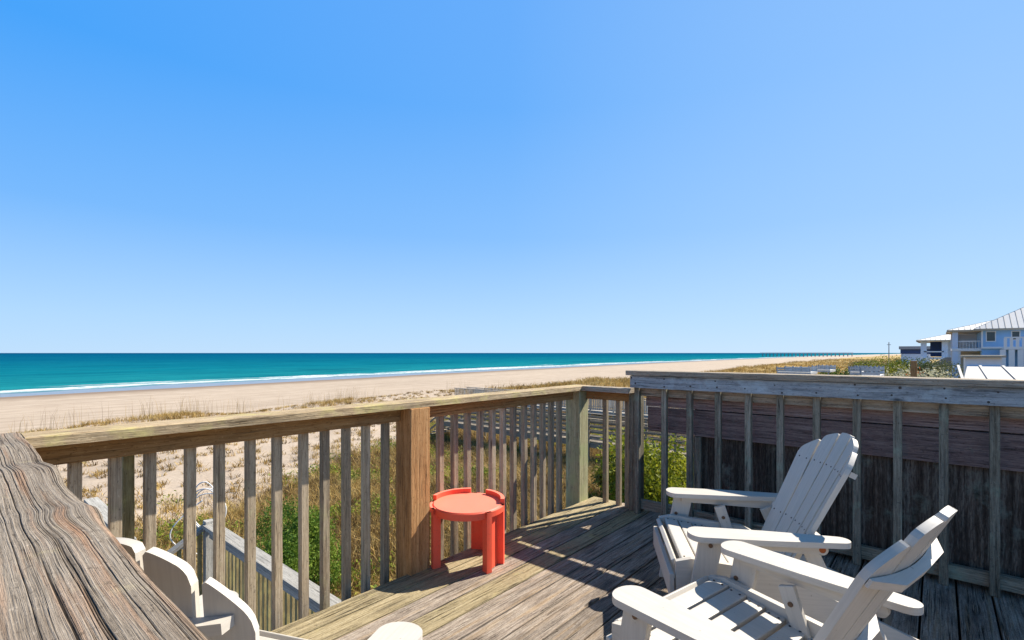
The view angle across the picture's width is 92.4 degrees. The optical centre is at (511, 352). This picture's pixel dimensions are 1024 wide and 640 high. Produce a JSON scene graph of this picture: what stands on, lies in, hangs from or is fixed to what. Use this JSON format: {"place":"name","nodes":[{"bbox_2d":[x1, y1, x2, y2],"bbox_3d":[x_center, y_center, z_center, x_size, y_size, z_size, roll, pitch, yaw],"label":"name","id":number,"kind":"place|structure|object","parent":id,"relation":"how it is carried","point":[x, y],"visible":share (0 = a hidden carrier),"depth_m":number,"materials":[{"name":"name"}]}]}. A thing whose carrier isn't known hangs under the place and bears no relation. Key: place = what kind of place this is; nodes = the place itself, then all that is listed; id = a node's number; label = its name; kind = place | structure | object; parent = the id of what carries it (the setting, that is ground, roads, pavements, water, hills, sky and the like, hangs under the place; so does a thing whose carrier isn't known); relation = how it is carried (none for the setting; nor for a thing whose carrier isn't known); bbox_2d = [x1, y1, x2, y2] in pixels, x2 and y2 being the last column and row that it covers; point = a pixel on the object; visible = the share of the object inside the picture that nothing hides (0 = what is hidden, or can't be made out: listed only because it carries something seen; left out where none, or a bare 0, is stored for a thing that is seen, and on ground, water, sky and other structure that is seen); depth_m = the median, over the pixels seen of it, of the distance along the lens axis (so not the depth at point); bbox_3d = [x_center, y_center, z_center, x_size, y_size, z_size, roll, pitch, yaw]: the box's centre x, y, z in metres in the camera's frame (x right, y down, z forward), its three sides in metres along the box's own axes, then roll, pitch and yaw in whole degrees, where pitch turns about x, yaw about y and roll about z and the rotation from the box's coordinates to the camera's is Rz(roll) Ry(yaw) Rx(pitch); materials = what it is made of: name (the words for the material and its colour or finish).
{"place":"outdoors","nodes":[
{"label":"outdoors","id":0,"kind":"place"},
{"bbox_2d":[105,406,693,598],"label":"dune grass","id":1,"kind":"structure","parent":0,"point":[313,495],"depth_m":16.05,"materials":[{"name":"green plant"}]},
{"bbox_2d":[0,353,899,396],"bbox_3d":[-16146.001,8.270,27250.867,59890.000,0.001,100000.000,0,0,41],"label":"sea","id":2,"kind":"structure","parent":0,"point":[27,374],"depth_m":321.78,"materials":[{"name":"liquid"}]},
{"bbox_2d":[760,352,852,356],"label":"fishing pier","id":3,"kind":"structure","parent":2,"relation":"in","point":[807,353],"depth_m":1042.79,"materials":[{"name":"wood"}]},
{"bbox_2d":[0,354,959,598],"bbox_3d":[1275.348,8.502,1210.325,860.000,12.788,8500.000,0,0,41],"label":"ground","id":4,"kind":"structure","parent":0,"point":[16,410],"depth_m":73.47,"materials":[{"name":"beige sand"}]},
{"bbox_2d":[84,497,107,527],"bbox_3d":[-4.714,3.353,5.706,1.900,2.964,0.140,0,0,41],"label":"chair","id":5,"kind":"object","parent":4,"relation":"on","point":[100,504],"visible":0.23,"depth_m":6.02,"materials":[{"name":"white wood"}]},
{"bbox_2d":[135,518,340,631],"bbox_3d":[-2.776,3.354,3.243,3.645,3.067,2.620,0,0,41],"label":"stair railing","id":6,"kind":"object","parent":4,"relation":"on","point":[234,561],"visible":0.33,"depth_m":4.55,"materials":[{"name":"grey wood"}]},
{"bbox_2d":[169,481,226,553],"bbox_3d":[-3.433,1.835,5.385,0.526,0.822,0.162,0,0,-30],"label":"coiled cord","id":7,"kind":"object","parent":6,"relation":"hanging from","point":[197,524],"visible":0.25,"depth_m":5.40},
{"bbox_2d":[8,377,512,432],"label":"sea oats","id":8,"kind":"object","parent":4,"relation":"on","point":[186,407],"visible":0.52,"depth_m":35.84,"materials":[{"name":"beige plant"}]},
{"bbox_2d":[256,493,354,594],"bbox_3d":[-4.161,3.705,8.909,1.995,2.018,2.391,0,0,9],"label":"juniper shrub","id":9,"kind":"object","parent":4,"relation":"on","point":[290,548],"visible":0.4,"depth_m":9.11,"materials":[{"name":"green plant"}]},
{"bbox_2d":[8,379,607,432],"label":"crest grass","id":10,"kind":"structure","parent":4,"relation":"on","point":[175,414],"depth_m":34.90,"materials":[{"name":"plant"}]},
{"bbox_2d":[45,387,668,530],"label":"sand tufts","id":11,"kind":"object","parent":4,"relation":"on","point":[92,491],"visible":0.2,"depth_m":22.10,"materials":[{"name":"beige plant"}]},
{"bbox_2d":[430,406,693,461],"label":"beach walkway","id":12,"kind":"structure","parent":4,"relation":"on","point":[596,440],"depth_m":22.17,"materials":[{"name":"grey wood"}]},
{"bbox_2d":[455,387,694,417],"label":"beach walkway","id":13,"kind":"structure","parent":4,"relation":"on","point":[597,410],"depth_m":36.11,"materials":[{"name":"grey wood"}]},
{"bbox_2d":[590,449,658,494],"bbox_3d":[3.504,3.724,15.034,2.374,1.744,1.627,0,0,-13],"label":"wax myrtle","id":14,"kind":"object","parent":4,"relation":"on","point":[597,476],"visible":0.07,"depth_m":14.84,"materials":[{"name":"green plant"}]},
{"bbox_2d":[594,427,693,507],"bbox_3d":[3.336,3.196,11.880,2.483,3.027,3.282,0,0,33],"label":"wax myrtle","id":15,"kind":"object","parent":4,"relation":"on","point":[652,482],"visible":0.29,"depth_m":11.43,"materials":[{"name":"green plant"}]},
{"bbox_2d":[270,496,1023,639],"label":"deck","id":16,"kind":"structure","parent":4,"relation":"on","point":[564,574],"depth_m":2.58,"materials":[{"name":"brown wood"}]},
{"bbox_2d":[0,432,208,639],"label":"wooden railing","id":17,"kind":"object","parent":16,"relation":"attached to","point":[71,568],"visible":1,"depth_m":0.62,"materials":[{"name":"brown wood"}]},
{"bbox_2d":[116,537,422,639],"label":"adirondack chair","id":18,"kind":"object","parent":16,"relation":"on","point":[216,610],"visible":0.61,"depth_m":0.95,"materials":[{"name":"white paint"}]},
{"bbox_2d":[21,384,589,630],"bbox_3d":[-0.543,1.050,3.010,0.230,1.541,3.495,0,0,41],"label":"wooden railing","id":19,"kind":"object","parent":16,"relation":"attached to","point":[119,447],"visible":0.83,"depth_m":2.63,"materials":[{"name":"brown wood"}]},
{"bbox_2d":[430,488,504,573],"bbox_3d":[-0.270,1.079,3.007,0.455,0.383,0.448,0,0,41],"label":"side table","id":20,"kind":"object","parent":16,"relation":"on","point":[484,513],"visible":0.99,"depth_m":2.92,"materials":[{"name":"red plastic"}]},
{"bbox_2d":[582,385,643,510],"bbox_3d":[0.822,1.050,4.072,0.496,1.539,0.192,0,0,41],"label":"wooden railing","id":21,"kind":"object","parent":16,"relation":"attached to","point":[606,394],"visible":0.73,"depth_m":4.04,"materials":[{"name":"grey wood"}]},
{"bbox_2d":[606,505,957,639],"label":"adirondack chair","id":22,"kind":"object","parent":16,"relation":"on","point":[735,606],"visible":1,"depth_m":1.56,"materials":[{"name":"white paint"}]},
{"bbox_2d":[653,433,917,639],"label":"adirondack chair","id":23,"kind":"object","parent":16,"relation":"on","point":[794,510],"visible":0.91,"depth_m":2.29,"materials":[{"name":"white paint"}]},
{"bbox_2d":[626,370,1023,597],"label":"wooden railing","id":24,"kind":"object","parent":16,"relation":"on","point":[994,400],"visible":0.84,"depth_m":2.94,"materials":[{"name":"grey wood"}]},
{"bbox_2d":[646,396,1023,583],"bbox_3d":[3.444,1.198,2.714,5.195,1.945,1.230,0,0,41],"label":"plank wall","id":25,"kind":"structure","parent":24,"relation":"attached to","point":[969,487],"depth_m":2.96,"materials":[{"name":"brown wood"}]},
{"bbox_2d":[776,366,817,373],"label":"dune deck","id":26,"kind":"structure","parent":4,"relation":"on","point":[800,370],"depth_m":40.95,"materials":[{"name":"paint"}]},
{"bbox_2d":[811,365,835,374],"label":"dune deck","id":27,"kind":"structure","parent":4,"relation":"on","point":[825,368],"depth_m":42.83,"materials":[{"name":"paint"}]},
{"bbox_2d":[818,367,850,374],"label":"dune bush","id":28,"kind":"object","parent":4,"relation":"on","point":[836,372],"visible":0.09,"depth_m":49.87,"materials":[{"name":"green plant"}]},
{"bbox_2d":[848,365,865,374],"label":"dune deck","id":29,"kind":"structure","parent":4,"relation":"on","point":[855,370],"depth_m":33.01,"materials":[{"name":"paint"}]},
{"bbox_2d":[843,357,898,367],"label":"dune bush","id":30,"kind":"object","parent":4,"relation":"on","point":[861,364],"visible":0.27,"depth_m":103.58,"materials":[{"name":"green plant"}]},
{"bbox_2d":[860,366,884,375],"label":"dune deck","id":31,"kind":"structure","parent":4,"relation":"on","point":[872,371],"depth_m":27.66,"materials":[{"name":"paint"}]},
{"bbox_2d":[846,355,910,376],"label":"dune bush","id":32,"kind":"object","parent":4,"relation":"on","point":[890,370],"visible":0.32,"depth_m":62.21,"materials":[{"name":"green plant"}]},
{"bbox_2d":[880,356,934,375],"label":"dune bush","id":33,"kind":"object","parent":4,"relation":"on","point":[902,362],"visible":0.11,"depth_m":62.96,"materials":[{"name":"green plant"}]},
{"bbox_2d":[910,361,916,376],"bbox_3d":[19.014,2.575,23.221,0.240,4.400,0.240,0,0,41],"label":"wooden post","id":34,"kind":"object","parent":4,"relation":"on","point":[913,368],"visible":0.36,"depth_m":23.13,"materials":[{"name":"brown wood"}]},
{"bbox_2d":[899,346,929,362],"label":"beach house","id":35,"kind":"structure","parent":4,"relation":"on","point":[913,352],"depth_m":127.81,"materials":[{"name":"blue"}]},
{"bbox_2d":[885,363,956,377],"bbox_3d":[28.799,2.842,36.347,5.879,4.215,7.642,0,0,-30],"label":"dune bush","id":36,"kind":"object","parent":4,"relation":"on","point":[931,373],"visible":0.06,"depth_m":35.37,"materials":[{"name":"green plant"}]},
{"bbox_2d":[906,356,963,377],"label":"dune bush","id":37,"kind":"object","parent":4,"relation":"on","point":[934,363],"visible":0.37,"depth_m":59.52,"materials":[{"name":"green plant"}]},
{"bbox_2d":[916,334,960,375],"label":"beach house","id":38,"kind":"structure","parent":4,"relation":"on","point":[940,346],"depth_m":96.11,"materials":[{"name":"white paint"}]},
{"bbox_2d":[960,355,1005,376],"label":"outbuilding","id":39,"kind":"structure","parent":4,"relation":"on","point":[985,360],"depth_m":43.24,"materials":[{"name":"white paint"}]},
{"bbox_2d":[946,307,1023,377],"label":"beach house","id":40,"kind":"structure","parent":4,"relation":"on","point":[1003,335],"depth_m":66.69,"materials":[{"name":"blue paint"}]},
{"bbox_2d":[986,331,995,341],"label":"window","id":41,"kind":"structure","parent":40,"relation":"in","point":[990,335],"depth_m":66.62,"materials":[{"name":"grey glass"}]},
{"bbox_2d":[1011,331,1020,339],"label":"window","id":42,"kind":"structure","parent":40,"relation":"in","point":[1013,333],"depth_m":65.09,"materials":[{"name":"grey glass"}]},
{"bbox_2d":[957,365,1023,379],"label":"gazebo","id":43,"kind":"object","parent":4,"relation":"on","point":[984,372],"visible":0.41,"depth_m":11.40,"materials":[{"name":"metal"}]},
{"bbox_2d":[0,0,1023,352],"label":"sky","id":44,"kind":"structure","parent":0,"point":[177,176],"materials":[{"name":"blue"}]},
{"bbox_2d":[484,358,898,401],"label":"dune grass","id":45,"kind":"structure","parent":0,"point":[617,382],"depth_m":115.77,"materials":[{"name":"green plant"}]}
]}

